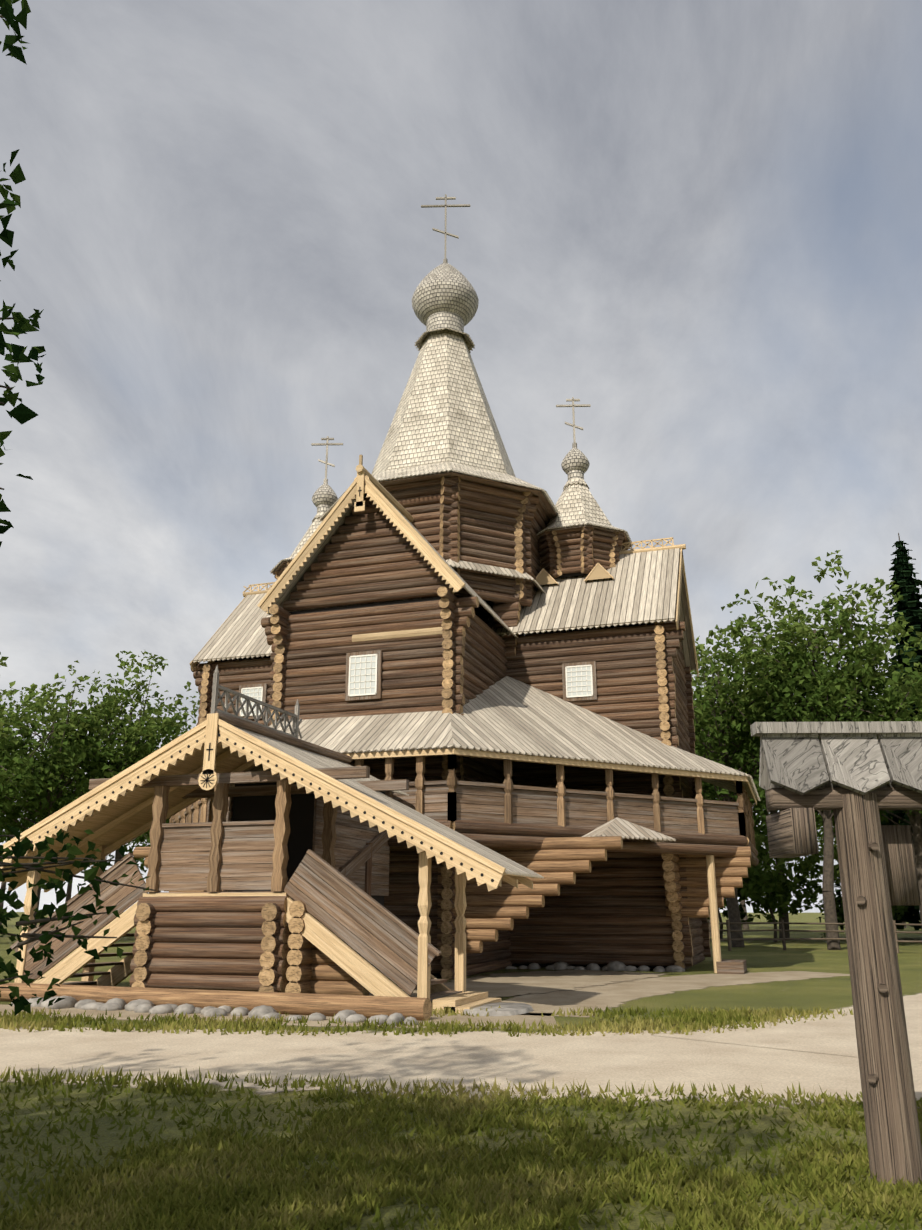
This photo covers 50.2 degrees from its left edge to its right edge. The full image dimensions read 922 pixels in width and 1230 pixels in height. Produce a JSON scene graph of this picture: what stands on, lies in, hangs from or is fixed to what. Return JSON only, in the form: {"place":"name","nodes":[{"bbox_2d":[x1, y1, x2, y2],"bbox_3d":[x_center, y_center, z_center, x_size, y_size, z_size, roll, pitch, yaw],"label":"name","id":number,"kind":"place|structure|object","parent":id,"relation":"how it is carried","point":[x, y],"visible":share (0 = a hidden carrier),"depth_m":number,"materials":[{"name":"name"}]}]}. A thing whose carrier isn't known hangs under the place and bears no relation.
{"place":"outdoors","nodes":[
{"label":"outdoors","id":0,"kind":"place"},
{"bbox_2d":[31,487,666,976],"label":"trim","id":1,"kind":"structure","parent":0,"point":[301,821],"depth_m":20.45,"materials":[{"name":"brown wood"}]},
{"bbox_2d":[0,969,849,1030],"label":"paved path","id":2,"kind":"structure","parent":0,"point":[550,992],"depth_m":21.12,"materials":[{"name":"grey stone"}]},
{"bbox_2d":[145,754,755,891],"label":"gallery posts","id":3,"kind":"object","parent":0,"point":[218,805],"visible":0.65,"depth_m":20.00,"materials":[{"name":"brown wood"}]},
{"bbox_2d":[0,990,921,1107],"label":"sand path","id":4,"kind":"structure","parent":0,"point":[778,1058],"depth_m":11.35,"materials":[{"name":"beige sand"}]},
{"bbox_2d":[0,912,921,1229],"bbox_3d":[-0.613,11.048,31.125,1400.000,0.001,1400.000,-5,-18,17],"label":"ground","id":5,"kind":"structure","parent":0,"point":[800,956],"depth_m":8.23,"materials":[{"name":"green plant"}]},
{"bbox_2d":[11,961,684,1025],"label":"foundation stones","id":6,"kind":"object","parent":5,"relation":"on","point":[261,1011],"visible":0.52,"depth_m":16.38,"materials":[{"name":"grey stone"}]},
{"bbox_2d":[0,455,756,1012],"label":"church fresh timber trim","id":7,"kind":"structure","parent":5,"relation":"on","point":[118,819],"depth_m":19.05,"materials":[{"name":"beige wood"}]},
{"bbox_2d":[211,665,301,738],"bbox_3d":[-4.153,1.918,20.509,0.100,0.950,3.673,-5,-18,17],"label":"roof railing","id":8,"kind":"object","parent":7,"relation":"attached to","point":[294,728],"visible":0.96,"depth_m":20.15,"materials":[{"name":"wood"}]},
{"bbox_2d":[129,476,758,991],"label":"log walls","id":9,"kind":"structure","parent":5,"relation":"on","point":[613,908],"depth_m":28.35,"materials":[{"name":"brown wood"}]},
{"bbox_2d":[0,836,750,1020],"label":"support logs","id":10,"kind":"object","parent":9,"relation":"attached to","point":[328,986],"visible":0.31,"depth_m":24.04,"materials":[{"name":"brown wood"}]},
{"bbox_2d":[10,472,751,1001],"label":"old church boards","id":11,"kind":"object","parent":9,"relation":"attached to","point":[342,904],"visible":0.35,"depth_m":19.07,"materials":[{"name":"brown wood"}]},
{"bbox_2d":[240,654,592,715],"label":"window lattices","id":12,"kind":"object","parent":9,"relation":"attached to","point":[375,680],"depth_m":30.30,"materials":[{"name":"white wood"}]},
{"bbox_2d":[241,656,591,714],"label":"window panes","id":13,"kind":"structure","parent":12,"relation":"in","point":[368,665],"depth_m":27.41,"materials":[{"name":"white glass"}]},
{"bbox_2d":[132,476,750,1020],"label":"log ends","id":14,"kind":"object","parent":9,"relation":"attached to","point":[290,962],"visible":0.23,"depth_m":26.42,"materials":[{"name":"brown wood"}]},
{"bbox_2d":[270,327,633,574],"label":"tent roofs","id":15,"kind":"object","parent":9,"relation":"on","point":[443,421],"visible":0.52,"depth_m":34.69,"materials":[{"name":"grey wood"}]},
{"bbox_2d":[312,263,589,512],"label":"onion domes","id":16,"kind":"structure","parent":15,"relation":"on","point":[444,295],"depth_m":37.13,"materials":[{"name":"grey wood"}]},
{"bbox_2d":[311,194,590,483],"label":"crosses","id":17,"kind":"object","parent":16,"relation":"on","point":[573,405],"visible":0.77,"depth_m":39.29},
{"bbox_2d":[192,494,760,877],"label":"plank roofs","id":18,"kind":"structure","parent":9,"relation":"on","point":[507,714],"depth_m":28.75,"materials":[{"name":"grey wood"}]},
{"bbox_2d":[0,15,921,988],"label":"trees trunks and limbs","id":19,"kind":"object","parent":5,"relation":"on","point":[830,913],"visible":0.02,"depth_m":45.43,"materials":[{"name":"brown plant"}]},
{"bbox_2d":[0,0,150,1015],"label":"tree leaves","id":20,"kind":"object","parent":19,"relation":"attached to","point":[21,413],"visible":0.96,"depth_m":4.80,"materials":[{"name":"green plant"}]},
{"bbox_2d":[0,550,921,924],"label":"tree foliage","id":21,"kind":"object","parent":19,"relation":"attached to","point":[826,692],"visible":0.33,"depth_m":48.22,"materials":[{"name":"green plant"}]},
{"bbox_2d":[816,541,921,937],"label":"spruce tree","id":22,"kind":"object","parent":19,"relation":"attached to","point":[901,562],"visible":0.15,"depth_m":58.85,"materials":[{"name":"green plant"}]},
{"bbox_2d":[708,920,921,952],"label":"fence pole","id":23,"kind":"object","parent":5,"relation":"on","point":[782,930],"visible":0.54,"depth_m":41.54,"materials":[{"name":"brown wood"}]},
{"bbox_2d":[765,787,921,1185],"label":"gate post","id":24,"kind":"object","parent":5,"relation":"on","point":[877,869],"visible":0.98,"depth_m":6.58,"materials":[{"name":"brown wood"}]},
{"bbox_2d":[750,721,921,794],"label":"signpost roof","id":25,"kind":"structure","parent":24,"relation":"on","point":[800,758],"depth_m":6.97,"materials":[{"name":"grey wood"}]},
{"bbox_2d":[0,0,921,912],"label":"sky","id":26,"kind":"structure","parent":0,"point":[695,224],"materials":[{"name":"grey"}]},
{"bbox_2d":[581,817,675,842],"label":"small canopy roof","id":27,"kind":"structure","parent":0,"point":[616,826],"depth_m":25.31,"materials":[{"name":"grey wood"}]}
]}

